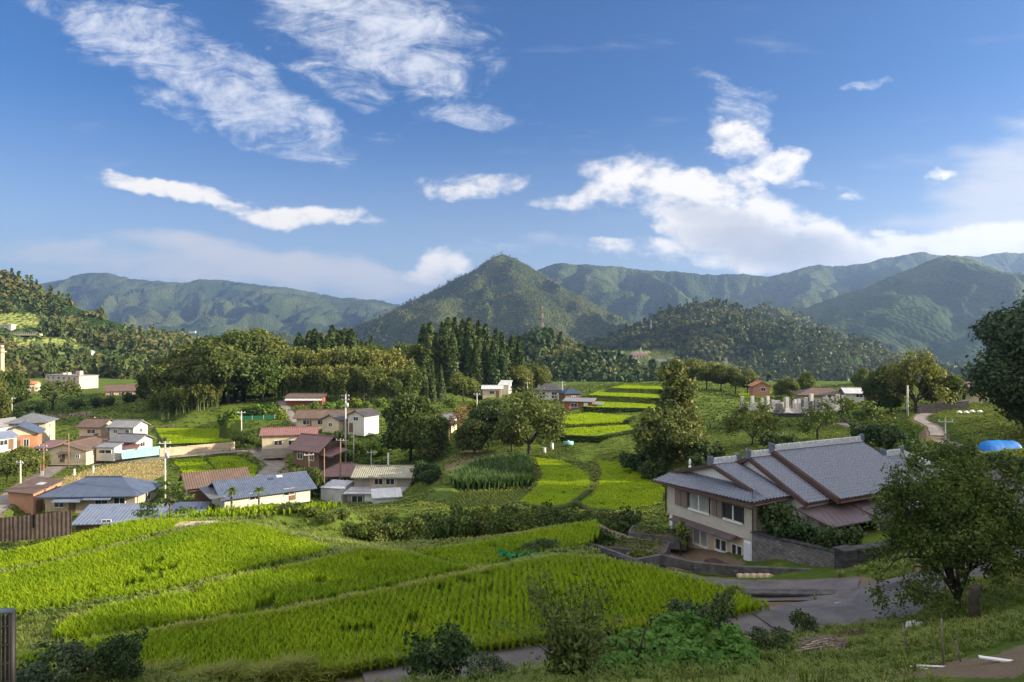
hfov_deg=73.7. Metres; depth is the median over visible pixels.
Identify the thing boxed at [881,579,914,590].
road patch
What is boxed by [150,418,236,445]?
weeds
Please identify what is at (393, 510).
weeds
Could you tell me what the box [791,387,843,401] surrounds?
hall
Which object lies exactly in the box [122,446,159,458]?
sheet fence
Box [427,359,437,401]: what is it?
cedar tree
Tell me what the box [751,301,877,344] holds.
forest
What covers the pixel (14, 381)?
broadleaf tree
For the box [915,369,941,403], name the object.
broadleaf tree
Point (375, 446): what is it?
shrub
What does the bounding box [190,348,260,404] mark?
broadleaf tree
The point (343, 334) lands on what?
cedar tree
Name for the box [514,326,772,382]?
forest
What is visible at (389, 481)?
window
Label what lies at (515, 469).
corn crop
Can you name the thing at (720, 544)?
window
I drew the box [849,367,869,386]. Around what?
broadleaf tree
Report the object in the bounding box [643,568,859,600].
lane
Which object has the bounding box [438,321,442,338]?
cedar tree
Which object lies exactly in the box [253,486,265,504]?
palm tree
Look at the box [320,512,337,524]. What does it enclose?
shrub
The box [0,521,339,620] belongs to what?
rice crop
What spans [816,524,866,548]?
bush
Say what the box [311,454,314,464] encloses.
door
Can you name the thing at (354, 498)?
window
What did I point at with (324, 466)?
utility pole
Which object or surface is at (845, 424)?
footpath
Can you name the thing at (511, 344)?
cedar tree
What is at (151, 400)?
bamboo
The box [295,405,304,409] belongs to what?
shrub
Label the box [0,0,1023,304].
sky
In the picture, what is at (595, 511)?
shrub
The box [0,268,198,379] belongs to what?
forest
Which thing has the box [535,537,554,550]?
vegetable plant
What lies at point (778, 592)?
ditch wall
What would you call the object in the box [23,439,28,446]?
window
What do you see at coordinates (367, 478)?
house
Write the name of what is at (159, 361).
broadleaf tree
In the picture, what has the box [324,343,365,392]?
bamboo
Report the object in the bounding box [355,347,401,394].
bamboo
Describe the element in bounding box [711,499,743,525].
window
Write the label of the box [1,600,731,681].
grass
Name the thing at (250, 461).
weeds
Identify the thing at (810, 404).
gravestone
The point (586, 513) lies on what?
shrub
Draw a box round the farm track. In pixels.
[277,401,296,425]
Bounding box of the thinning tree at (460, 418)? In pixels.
[445,404,469,433]
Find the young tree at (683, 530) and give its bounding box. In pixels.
[675,518,692,555]
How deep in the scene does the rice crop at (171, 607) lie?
33.12 m
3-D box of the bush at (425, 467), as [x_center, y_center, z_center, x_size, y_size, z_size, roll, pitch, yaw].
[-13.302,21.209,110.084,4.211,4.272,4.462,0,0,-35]
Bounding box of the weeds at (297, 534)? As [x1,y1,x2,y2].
[23,519,341,567]
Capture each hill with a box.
[0,277,170,358]
[600,305,971,379]
[757,306,845,339]
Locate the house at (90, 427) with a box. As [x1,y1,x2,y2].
[75,418,113,440]
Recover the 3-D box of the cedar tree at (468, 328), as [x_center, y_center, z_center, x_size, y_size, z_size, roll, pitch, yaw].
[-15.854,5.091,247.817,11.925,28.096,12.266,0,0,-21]
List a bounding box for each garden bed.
[597,534,669,566]
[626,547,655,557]
[628,523,687,549]
[704,558,726,563]
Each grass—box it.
[0,447,1023,619]
[1,569,1023,681]
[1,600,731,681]
[95,392,143,399]
[452,484,529,507]
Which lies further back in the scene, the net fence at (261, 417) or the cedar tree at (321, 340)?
the cedar tree at (321, 340)
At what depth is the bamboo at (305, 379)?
199.45 m
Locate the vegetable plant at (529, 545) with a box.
[521,541,539,553]
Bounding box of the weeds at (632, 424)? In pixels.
[555,422,639,440]
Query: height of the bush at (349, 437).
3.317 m
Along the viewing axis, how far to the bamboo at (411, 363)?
219.16 m
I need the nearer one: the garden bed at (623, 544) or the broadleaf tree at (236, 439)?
the garden bed at (623, 544)
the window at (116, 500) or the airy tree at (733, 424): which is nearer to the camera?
the window at (116, 500)
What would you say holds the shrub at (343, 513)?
on the ground at (970, 666)
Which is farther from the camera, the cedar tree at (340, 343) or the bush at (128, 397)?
the cedar tree at (340, 343)
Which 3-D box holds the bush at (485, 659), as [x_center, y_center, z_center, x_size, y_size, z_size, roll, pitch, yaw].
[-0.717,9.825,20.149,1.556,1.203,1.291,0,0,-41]
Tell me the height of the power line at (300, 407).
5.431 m
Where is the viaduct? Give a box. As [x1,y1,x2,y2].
[11,332,42,336]
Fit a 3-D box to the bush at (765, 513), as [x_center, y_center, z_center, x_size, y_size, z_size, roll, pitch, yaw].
[17.276,11.998,45.111,2.421,3.317,2.881,0,0,-24]
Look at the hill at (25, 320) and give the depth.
669.97 m
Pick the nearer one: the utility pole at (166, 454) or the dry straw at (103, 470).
the utility pole at (166, 454)
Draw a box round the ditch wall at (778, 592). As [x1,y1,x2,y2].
[744,589,837,596]
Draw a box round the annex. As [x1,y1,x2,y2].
[498,380,512,394]
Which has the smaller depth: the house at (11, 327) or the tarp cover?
the tarp cover
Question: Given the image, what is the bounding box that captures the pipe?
[916,665,943,667]
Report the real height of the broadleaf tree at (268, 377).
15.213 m
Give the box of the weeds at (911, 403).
[0,380,989,471]
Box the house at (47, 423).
[4,412,59,441]
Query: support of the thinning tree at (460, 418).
on the ground at (970, 666)
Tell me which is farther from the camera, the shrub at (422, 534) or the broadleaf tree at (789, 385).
the broadleaf tree at (789, 385)
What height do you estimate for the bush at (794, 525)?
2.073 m
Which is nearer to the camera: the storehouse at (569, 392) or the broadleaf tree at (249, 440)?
the broadleaf tree at (249, 440)
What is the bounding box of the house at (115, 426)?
[106,419,150,438]
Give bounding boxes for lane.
[362,470,1023,681]
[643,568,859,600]
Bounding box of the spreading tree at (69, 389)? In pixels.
[18,379,84,410]
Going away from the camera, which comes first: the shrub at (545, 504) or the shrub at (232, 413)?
the shrub at (545, 504)
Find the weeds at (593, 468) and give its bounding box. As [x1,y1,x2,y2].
[561,455,674,509]
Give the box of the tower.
[0,345,6,370]
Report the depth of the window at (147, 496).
104.39 m
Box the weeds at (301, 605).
[1,553,548,661]
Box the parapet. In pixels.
[580,543,813,576]
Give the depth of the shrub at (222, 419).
170.51 m
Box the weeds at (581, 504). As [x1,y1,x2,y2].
[572,492,666,511]
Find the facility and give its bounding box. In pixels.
[631,348,646,358]
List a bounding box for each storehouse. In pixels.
[346,408,381,435]
[557,387,583,402]
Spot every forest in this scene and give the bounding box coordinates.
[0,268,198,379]
[274,253,632,348]
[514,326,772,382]
[582,295,980,380]
[745,302,965,368]
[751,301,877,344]
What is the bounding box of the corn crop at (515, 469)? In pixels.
[444,450,536,491]
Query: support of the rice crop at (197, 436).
on the ground at (970, 666)
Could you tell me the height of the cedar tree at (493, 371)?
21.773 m
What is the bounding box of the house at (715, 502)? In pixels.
[651,434,943,560]
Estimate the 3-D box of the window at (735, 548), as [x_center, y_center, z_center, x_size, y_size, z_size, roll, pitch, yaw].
[15.515,14.595,47.080,0.190,1.130,1.040,0,0,-28]
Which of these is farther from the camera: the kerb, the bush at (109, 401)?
the bush at (109, 401)
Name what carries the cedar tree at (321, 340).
on the ground at (970, 666)
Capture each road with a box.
[0,449,284,512]
[752,571,946,632]
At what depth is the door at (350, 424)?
144.58 m
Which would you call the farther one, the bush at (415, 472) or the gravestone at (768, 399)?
the gravestone at (768, 399)
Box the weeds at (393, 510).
[0,398,1023,552]
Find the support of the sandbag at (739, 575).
on the ground at (970, 666)
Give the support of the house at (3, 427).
on the ground at (970, 666)
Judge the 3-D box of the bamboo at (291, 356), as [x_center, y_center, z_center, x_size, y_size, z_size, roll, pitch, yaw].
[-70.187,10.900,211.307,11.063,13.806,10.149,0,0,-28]
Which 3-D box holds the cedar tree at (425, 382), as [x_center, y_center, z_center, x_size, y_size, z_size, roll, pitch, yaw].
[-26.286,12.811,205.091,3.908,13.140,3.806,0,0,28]
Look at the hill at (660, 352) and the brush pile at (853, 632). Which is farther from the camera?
the hill at (660, 352)
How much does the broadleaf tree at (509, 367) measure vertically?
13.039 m
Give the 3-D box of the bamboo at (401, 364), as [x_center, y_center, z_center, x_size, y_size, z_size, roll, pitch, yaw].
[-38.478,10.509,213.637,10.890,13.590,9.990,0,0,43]
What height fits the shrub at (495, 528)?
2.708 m
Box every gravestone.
[749,396,754,410]
[765,396,770,408]
[771,403,778,412]
[777,404,784,412]
[783,397,793,412]
[791,403,795,412]
[795,399,801,412]
[804,397,807,411]
[806,401,816,412]
[809,394,813,400]
[813,400,822,411]
[833,394,839,411]
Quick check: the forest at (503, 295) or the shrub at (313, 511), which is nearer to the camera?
the shrub at (313, 511)
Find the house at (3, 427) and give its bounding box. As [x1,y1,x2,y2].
[0,417,16,430]
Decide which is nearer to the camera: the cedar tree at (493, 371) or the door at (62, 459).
the door at (62, 459)
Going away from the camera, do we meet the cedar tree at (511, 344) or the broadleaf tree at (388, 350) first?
the broadleaf tree at (388, 350)
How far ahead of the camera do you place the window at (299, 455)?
127.09 m
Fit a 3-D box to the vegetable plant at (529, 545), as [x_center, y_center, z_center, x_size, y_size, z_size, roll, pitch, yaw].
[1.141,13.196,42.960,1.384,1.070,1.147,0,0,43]
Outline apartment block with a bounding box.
[44,371,97,389]
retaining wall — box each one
[159,441,234,456]
[750,530,833,566]
[772,413,811,416]
[852,541,901,563]
[917,400,968,413]
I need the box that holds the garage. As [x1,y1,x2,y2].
[33,440,67,451]
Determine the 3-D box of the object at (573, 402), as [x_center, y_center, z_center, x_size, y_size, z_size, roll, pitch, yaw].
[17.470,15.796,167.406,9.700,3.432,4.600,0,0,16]
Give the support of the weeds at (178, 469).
on the ground at (970, 666)
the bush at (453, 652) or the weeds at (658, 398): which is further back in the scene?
the weeds at (658, 398)
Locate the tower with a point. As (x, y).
(2, 359)
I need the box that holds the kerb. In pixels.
[911,562,1023,614]
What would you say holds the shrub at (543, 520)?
on the ground at (970, 666)
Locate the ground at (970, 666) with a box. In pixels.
[0,376,1023,681]
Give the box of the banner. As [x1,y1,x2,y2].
[40,464,43,476]
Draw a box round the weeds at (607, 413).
[560,408,638,426]
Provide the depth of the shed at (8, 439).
134.38 m
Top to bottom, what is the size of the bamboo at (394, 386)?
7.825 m
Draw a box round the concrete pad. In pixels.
[175,521,212,527]
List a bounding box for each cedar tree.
[293,332,302,346]
[303,329,313,350]
[311,328,317,338]
[312,332,321,353]
[319,333,324,348]
[323,335,329,349]
[327,324,339,350]
[333,330,342,346]
[340,328,346,345]
[345,329,358,351]
[369,336,373,345]
[417,324,432,350]
[417,332,438,389]
[419,362,428,398]
[426,321,434,341]
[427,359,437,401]
[429,325,450,384]
[430,332,442,389]
[436,365,446,401]
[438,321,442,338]
[443,317,454,335]
[443,333,461,390]
[452,317,458,344]
[455,330,470,377]
[458,319,464,331]
[461,335,474,394]
[463,317,476,346]
[468,340,486,399]
[474,319,486,368]
[479,341,492,397]
[482,323,491,349]
[484,339,501,384]
[491,328,499,365]
[495,339,512,393]
[499,332,510,364]
[507,334,515,365]
[512,335,528,391]
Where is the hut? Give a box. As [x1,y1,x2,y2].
[94,443,123,460]
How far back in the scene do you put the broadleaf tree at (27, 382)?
215.52 m
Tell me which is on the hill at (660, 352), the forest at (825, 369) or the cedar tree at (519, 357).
the forest at (825, 369)
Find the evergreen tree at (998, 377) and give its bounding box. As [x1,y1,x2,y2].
[959,289,1023,429]
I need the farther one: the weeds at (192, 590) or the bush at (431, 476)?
the bush at (431, 476)
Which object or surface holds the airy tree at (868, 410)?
on the ground at (970, 666)
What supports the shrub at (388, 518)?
on the ground at (970, 666)
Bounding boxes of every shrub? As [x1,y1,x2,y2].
[216,413,226,426]
[225,407,240,418]
[239,406,249,415]
[246,404,266,415]
[258,402,275,414]
[268,407,289,419]
[275,501,293,512]
[287,502,306,511]
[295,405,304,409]
[302,506,323,518]
[307,401,319,408]
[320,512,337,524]
[322,401,335,408]
[334,508,351,518]
[335,399,348,408]
[342,443,355,453]
[342,448,360,462]
[343,521,361,536]
[347,506,358,514]
[349,398,362,406]
[351,441,366,458]
[354,520,386,540]
[356,460,370,464]
[358,457,372,462]
[363,401,375,408]
[364,442,388,456]
[364,523,402,542]
[365,440,383,457]
[367,511,383,521]
[375,397,387,406]
[381,514,400,523]
[384,517,415,542]
[396,515,430,542]
[403,509,426,520]
[410,519,439,541]
[419,510,442,539]
[426,510,452,539]
[436,511,479,541]
[442,396,456,407]
[449,501,475,517]
[450,514,487,538]
[454,406,466,416]
[464,504,491,536]
[465,400,476,410]
[472,505,496,538]
[482,511,514,535]
[490,557,640,680]
[493,502,518,531]
[497,511,529,532]
[510,505,537,531]
[516,506,545,529]
[534,508,556,527]
[539,499,561,514]
[544,509,578,526]
[558,504,578,513]
[559,505,586,522]
[575,512,607,526]
[578,508,596,516]
[584,508,605,519]
[591,516,621,531]
[599,510,619,521]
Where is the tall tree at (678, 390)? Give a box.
[640,356,706,467]
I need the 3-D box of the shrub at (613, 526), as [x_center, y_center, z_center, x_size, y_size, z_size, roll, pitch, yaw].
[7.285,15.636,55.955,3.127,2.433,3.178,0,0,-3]
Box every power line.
[33,444,166,464]
[174,441,338,448]
[258,397,346,413]
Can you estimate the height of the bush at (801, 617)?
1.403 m
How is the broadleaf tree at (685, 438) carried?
on the ground at (970, 666)
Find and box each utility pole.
[16,460,22,483]
[38,444,47,463]
[68,433,68,468]
[159,437,170,498]
[324,448,324,484]
[336,438,343,479]
[341,391,348,461]
[353,426,353,462]
[906,385,908,416]
[938,419,953,442]
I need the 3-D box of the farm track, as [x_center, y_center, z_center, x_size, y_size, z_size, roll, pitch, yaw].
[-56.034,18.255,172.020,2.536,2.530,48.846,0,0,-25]
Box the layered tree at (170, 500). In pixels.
[131,480,201,517]
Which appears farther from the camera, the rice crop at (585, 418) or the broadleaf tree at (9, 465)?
the rice crop at (585, 418)
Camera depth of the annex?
212.75 m
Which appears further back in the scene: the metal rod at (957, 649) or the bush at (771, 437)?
the bush at (771, 437)
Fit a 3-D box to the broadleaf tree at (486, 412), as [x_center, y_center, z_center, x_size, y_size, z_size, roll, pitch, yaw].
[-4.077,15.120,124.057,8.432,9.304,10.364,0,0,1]
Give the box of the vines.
[592,609,767,679]
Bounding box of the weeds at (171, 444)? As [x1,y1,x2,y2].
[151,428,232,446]
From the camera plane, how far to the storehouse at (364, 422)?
144.46 m
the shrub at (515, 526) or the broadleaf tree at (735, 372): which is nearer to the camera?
the shrub at (515, 526)
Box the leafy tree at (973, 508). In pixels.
[857,431,1023,621]
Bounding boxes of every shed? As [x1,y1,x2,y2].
[0,430,19,451]
[3,477,65,514]
[284,393,327,406]
[320,479,353,501]
[371,487,402,503]
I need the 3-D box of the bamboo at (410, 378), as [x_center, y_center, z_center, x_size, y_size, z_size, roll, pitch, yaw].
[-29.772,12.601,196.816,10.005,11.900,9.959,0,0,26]
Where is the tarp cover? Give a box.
[978,440,1021,451]
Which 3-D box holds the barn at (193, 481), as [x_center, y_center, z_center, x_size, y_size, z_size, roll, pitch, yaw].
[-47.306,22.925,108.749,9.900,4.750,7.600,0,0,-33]
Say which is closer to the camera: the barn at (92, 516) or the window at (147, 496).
the barn at (92, 516)
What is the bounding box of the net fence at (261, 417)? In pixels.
[240,415,274,419]
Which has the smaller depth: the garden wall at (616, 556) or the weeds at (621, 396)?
the garden wall at (616, 556)
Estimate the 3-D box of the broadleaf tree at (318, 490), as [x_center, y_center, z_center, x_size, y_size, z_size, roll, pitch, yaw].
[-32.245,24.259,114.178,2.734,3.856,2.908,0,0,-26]
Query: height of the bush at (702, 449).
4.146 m
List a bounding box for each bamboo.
[145,392,160,417]
[152,387,181,419]
[171,385,195,415]
[190,380,213,410]
[203,383,222,407]
[273,366,295,400]
[278,355,299,394]
[285,369,305,392]
[286,348,327,392]
[287,366,317,392]
[296,348,333,392]
[300,364,324,392]
[316,348,335,371]
[317,363,349,400]
[317,366,342,401]
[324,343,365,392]
[326,371,356,401]
[334,347,370,394]
[340,365,363,397]
[344,365,366,399]
[354,363,388,401]
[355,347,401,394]
[361,373,388,403]
[367,362,396,399]
[377,353,406,372]
[383,376,402,401]
[387,365,427,395]
[392,354,415,391]
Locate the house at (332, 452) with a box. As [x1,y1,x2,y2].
[286,433,348,468]
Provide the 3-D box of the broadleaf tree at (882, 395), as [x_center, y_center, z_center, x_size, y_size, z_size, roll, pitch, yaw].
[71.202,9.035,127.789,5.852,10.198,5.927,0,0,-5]
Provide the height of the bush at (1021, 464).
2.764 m
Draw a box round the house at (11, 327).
[0,324,16,330]
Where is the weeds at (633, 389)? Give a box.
[608,384,658,393]
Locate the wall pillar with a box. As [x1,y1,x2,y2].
[832,545,858,568]
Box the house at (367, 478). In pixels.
[343,465,414,502]
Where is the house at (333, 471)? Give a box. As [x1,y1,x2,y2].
[320,462,359,484]
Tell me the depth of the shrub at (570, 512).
55.06 m
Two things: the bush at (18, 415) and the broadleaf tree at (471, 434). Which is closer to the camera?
the broadleaf tree at (471, 434)
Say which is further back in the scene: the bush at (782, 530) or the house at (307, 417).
the house at (307, 417)
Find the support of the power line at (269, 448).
hanging from the utility pole at (166, 454)
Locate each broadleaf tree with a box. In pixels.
[0,370,28,402]
[0,380,12,417]
[0,454,27,482]
[4,370,31,408]
[5,445,43,476]
[36,451,51,472]
[134,370,172,405]
[143,356,196,410]
[150,357,171,366]
[164,352,173,362]
[168,343,200,404]
[184,339,249,404]
[190,335,220,344]
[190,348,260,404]
[212,328,252,398]
[220,331,283,400]
[232,430,244,446]
[235,352,287,401]
[238,432,259,451]
[245,335,293,397]
[247,327,273,337]
[250,429,261,449]
[282,345,311,390]
[293,466,305,471]
[306,466,323,497]
[314,477,327,495]
[358,343,386,355]
[380,347,406,362]
[380,392,444,460]
[391,341,411,351]
[399,343,429,373]
[404,411,451,462]
[448,371,479,402]
[453,416,491,453]
[467,398,509,447]
[496,415,526,451]
[507,362,514,388]
[509,364,535,391]
[524,362,537,389]
[532,365,552,385]
[631,406,700,458]
[659,416,710,459]
[677,358,704,388]
[694,362,717,389]
[708,363,731,390]
[724,366,747,392]
[736,369,758,393]
[772,378,784,398]
[782,378,800,397]
[796,371,816,389]
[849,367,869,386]
[861,370,882,409]
[874,363,909,412]
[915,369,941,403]
[938,372,964,403]
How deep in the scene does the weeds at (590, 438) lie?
124.44 m
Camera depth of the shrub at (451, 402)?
173.05 m
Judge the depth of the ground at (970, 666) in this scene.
89.45 m
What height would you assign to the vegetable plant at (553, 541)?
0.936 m
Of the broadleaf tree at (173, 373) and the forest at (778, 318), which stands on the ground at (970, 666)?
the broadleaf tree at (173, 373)
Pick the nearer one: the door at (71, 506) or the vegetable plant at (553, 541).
the vegetable plant at (553, 541)
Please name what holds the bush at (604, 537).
on the ground at (970, 666)
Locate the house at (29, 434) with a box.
[5,420,45,447]
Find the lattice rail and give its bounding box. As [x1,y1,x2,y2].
[0,607,15,681]
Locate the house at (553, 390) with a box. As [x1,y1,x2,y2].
[533,382,563,400]
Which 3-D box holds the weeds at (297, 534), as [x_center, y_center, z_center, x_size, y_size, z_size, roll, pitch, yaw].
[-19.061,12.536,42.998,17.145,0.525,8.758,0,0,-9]
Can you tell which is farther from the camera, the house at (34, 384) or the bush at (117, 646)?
the house at (34, 384)
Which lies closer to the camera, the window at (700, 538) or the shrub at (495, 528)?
the window at (700, 538)
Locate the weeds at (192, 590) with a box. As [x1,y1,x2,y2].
[54,544,405,626]
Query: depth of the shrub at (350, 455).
131.40 m
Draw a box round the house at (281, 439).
[259,426,319,457]
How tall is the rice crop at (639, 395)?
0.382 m
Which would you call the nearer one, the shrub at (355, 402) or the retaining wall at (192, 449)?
the retaining wall at (192, 449)
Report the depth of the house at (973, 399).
125.65 m
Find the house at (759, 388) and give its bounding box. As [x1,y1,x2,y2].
[747,380,771,396]
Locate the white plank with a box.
[978,655,1011,662]
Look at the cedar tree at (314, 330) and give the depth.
273.46 m
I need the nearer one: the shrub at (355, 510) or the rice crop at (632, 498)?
the shrub at (355, 510)
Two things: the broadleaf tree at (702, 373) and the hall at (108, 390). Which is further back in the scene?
the hall at (108, 390)
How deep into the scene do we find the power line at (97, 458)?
104.48 m
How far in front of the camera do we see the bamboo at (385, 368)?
197.86 m
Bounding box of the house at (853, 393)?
[838,387,865,402]
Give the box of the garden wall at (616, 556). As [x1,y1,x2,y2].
[573,540,638,563]
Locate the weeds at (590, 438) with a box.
[557,430,634,442]
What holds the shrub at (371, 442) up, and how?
on the ground at (970, 666)
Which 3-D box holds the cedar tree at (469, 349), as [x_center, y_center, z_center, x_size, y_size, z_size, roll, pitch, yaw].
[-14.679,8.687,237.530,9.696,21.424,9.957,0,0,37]
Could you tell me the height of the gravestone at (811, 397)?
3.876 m
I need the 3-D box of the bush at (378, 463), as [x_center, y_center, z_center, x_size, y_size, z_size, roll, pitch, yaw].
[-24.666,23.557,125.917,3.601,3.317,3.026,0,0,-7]
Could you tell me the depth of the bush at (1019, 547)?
29.33 m
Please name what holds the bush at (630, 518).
on the ground at (970, 666)
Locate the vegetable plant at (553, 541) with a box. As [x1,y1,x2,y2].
[548,539,560,547]
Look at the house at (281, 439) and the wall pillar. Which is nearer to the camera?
the wall pillar
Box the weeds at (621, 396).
[585,386,659,403]
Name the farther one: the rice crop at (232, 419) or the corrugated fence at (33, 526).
the rice crop at (232, 419)
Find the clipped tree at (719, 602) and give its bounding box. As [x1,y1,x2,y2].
[700,592,739,648]
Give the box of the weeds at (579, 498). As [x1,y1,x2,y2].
[514,488,594,508]
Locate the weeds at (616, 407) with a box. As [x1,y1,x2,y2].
[574,392,659,412]
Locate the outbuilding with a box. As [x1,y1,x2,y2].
[319,412,347,432]
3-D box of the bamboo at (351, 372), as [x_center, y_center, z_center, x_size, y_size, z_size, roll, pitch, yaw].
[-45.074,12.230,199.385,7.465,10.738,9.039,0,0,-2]
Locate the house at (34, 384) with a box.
[27,381,40,390]
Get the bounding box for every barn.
[41,436,111,464]
[72,501,211,530]
[178,467,250,501]
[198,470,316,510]
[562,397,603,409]
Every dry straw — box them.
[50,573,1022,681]
[61,459,166,486]
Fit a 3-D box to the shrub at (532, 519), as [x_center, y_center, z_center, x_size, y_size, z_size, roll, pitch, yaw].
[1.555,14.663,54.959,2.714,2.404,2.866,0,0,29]
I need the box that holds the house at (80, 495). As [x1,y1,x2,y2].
[35,475,160,512]
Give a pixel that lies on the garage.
(51, 443)
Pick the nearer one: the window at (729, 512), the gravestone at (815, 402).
the window at (729, 512)
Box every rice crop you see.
[0,517,201,569]
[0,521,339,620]
[1,553,769,681]
[51,546,468,639]
[152,500,341,518]
[156,428,233,443]
[173,457,215,472]
[206,455,256,476]
[229,415,262,420]
[417,518,599,566]
[520,458,590,505]
[561,412,629,424]
[561,424,633,435]
[581,460,664,509]
[585,401,656,407]
[589,390,659,398]
[611,384,662,389]
[739,391,771,398]
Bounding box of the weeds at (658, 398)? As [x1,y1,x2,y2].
[651,389,662,403]
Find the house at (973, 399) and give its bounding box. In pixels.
[938,381,988,402]
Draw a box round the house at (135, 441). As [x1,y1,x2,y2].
[107,433,156,449]
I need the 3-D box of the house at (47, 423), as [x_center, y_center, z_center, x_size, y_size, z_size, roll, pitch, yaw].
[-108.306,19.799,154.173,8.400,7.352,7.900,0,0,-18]
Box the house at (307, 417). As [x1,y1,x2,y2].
[292,409,356,428]
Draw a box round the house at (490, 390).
[481,385,503,398]
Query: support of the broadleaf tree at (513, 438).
on the ground at (970, 666)
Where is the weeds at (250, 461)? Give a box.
[196,449,267,475]
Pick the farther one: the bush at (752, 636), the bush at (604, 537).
the bush at (604, 537)
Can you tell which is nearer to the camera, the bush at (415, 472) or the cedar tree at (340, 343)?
the bush at (415, 472)
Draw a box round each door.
[8,439,13,448]
[36,499,42,512]
[60,454,64,461]
[68,503,75,511]
[289,487,295,499]
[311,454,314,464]
[328,492,333,501]
[349,423,352,431]
[365,495,372,502]
[744,539,751,560]
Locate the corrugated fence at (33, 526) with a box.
[0,510,71,541]
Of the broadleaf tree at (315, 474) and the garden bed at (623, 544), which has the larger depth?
the broadleaf tree at (315, 474)
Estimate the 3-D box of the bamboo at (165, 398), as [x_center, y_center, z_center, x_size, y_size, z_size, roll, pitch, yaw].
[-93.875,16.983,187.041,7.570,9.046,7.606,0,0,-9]
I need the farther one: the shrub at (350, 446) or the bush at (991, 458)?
the shrub at (350, 446)
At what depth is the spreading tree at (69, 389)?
213.89 m
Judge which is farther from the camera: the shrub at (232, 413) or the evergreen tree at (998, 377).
the shrub at (232, 413)
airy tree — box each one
[486,385,575,455]
[721,398,783,444]
[796,405,836,438]
[816,395,900,435]
[867,345,958,412]
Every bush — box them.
[1,660,61,681]
[9,413,26,417]
[17,410,35,414]
[18,635,110,681]
[24,404,46,413]
[67,399,86,409]
[86,397,104,407]
[86,628,150,681]
[103,396,115,405]
[121,391,137,402]
[330,429,347,439]
[340,433,354,443]
[368,460,386,464]
[402,619,476,681]
[410,462,426,476]
[414,460,440,482]
[420,465,440,484]
[463,648,514,681]
[593,525,616,545]
[609,518,626,533]
[613,504,642,534]
[619,451,629,462]
[620,452,647,471]
[634,447,656,460]
[637,458,668,479]
[646,597,704,632]
[683,452,705,466]
[686,441,715,460]
[705,440,725,457]
[744,626,768,640]
[752,625,795,651]
[757,501,797,532]
[758,429,783,447]
[765,513,805,538]
[778,433,798,443]
[783,520,815,540]
[786,608,818,633]
[794,522,832,543]
[808,528,843,545]
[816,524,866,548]
[848,420,872,443]
[861,423,898,446]
[881,427,907,449]
[891,442,918,454]
[898,430,919,445]
[901,438,927,447]
[914,444,939,461]
[953,443,981,458]
[974,452,998,468]
[983,516,1023,565]
[996,452,1021,476]
[1010,458,1023,479]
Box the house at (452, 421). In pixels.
[441,412,459,434]
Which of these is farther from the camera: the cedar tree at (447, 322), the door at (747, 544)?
the cedar tree at (447, 322)
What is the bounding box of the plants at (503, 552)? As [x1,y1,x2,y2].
[495,549,549,561]
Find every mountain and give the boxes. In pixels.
[38,273,400,337]
[273,255,634,348]
[537,252,1023,322]
[793,256,1023,366]
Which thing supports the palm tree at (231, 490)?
on the ground at (970, 666)
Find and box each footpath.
[836,423,982,451]
[914,413,944,435]
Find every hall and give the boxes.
[103,384,137,395]
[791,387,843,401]
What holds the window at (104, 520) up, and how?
in the barn at (92, 516)
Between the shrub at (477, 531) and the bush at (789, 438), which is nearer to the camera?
the shrub at (477, 531)
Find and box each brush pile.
[792,633,856,653]
[833,626,872,638]
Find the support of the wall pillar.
on the ground at (970, 666)
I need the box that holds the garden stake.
[636,626,646,657]
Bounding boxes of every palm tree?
[223,486,237,510]
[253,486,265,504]
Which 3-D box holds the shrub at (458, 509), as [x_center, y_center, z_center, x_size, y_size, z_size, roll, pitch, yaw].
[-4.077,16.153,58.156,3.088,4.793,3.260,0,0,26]
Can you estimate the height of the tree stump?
1.408 m
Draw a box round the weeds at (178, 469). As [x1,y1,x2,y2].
[157,455,222,481]
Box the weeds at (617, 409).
[583,406,658,412]
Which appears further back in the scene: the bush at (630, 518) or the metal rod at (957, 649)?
the bush at (630, 518)
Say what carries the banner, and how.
on the ground at (970, 666)
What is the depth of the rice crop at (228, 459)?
132.84 m
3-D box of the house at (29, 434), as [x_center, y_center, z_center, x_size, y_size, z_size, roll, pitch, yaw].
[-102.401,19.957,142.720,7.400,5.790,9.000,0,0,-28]
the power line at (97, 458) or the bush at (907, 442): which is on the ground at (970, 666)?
the bush at (907, 442)
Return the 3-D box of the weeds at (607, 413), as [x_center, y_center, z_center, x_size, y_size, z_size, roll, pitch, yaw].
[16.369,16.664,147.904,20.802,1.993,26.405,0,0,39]
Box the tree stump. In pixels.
[968,584,982,622]
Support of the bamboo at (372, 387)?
on the ground at (970, 666)
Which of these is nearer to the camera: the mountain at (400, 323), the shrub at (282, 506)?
the shrub at (282, 506)
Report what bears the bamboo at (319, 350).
on the ground at (970, 666)
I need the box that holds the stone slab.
[905,620,922,628]
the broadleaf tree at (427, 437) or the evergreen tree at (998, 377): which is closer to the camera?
the evergreen tree at (998, 377)
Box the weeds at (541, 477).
[501,454,600,507]
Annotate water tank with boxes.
[563,440,573,445]
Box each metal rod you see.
[901,620,907,657]
[940,616,943,665]
[954,638,960,661]
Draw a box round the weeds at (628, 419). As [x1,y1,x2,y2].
[561,416,635,427]
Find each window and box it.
[0,439,7,445]
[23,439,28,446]
[54,498,63,507]
[87,429,94,433]
[95,500,107,503]
[98,450,111,453]
[101,519,110,525]
[113,497,124,503]
[145,492,149,500]
[249,496,260,500]
[274,440,281,445]
[297,453,302,459]
[351,495,362,502]
[374,478,382,484]
[386,478,394,484]
[675,488,709,515]
[692,529,707,548]
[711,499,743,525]
[714,537,726,552]
[731,542,742,554]

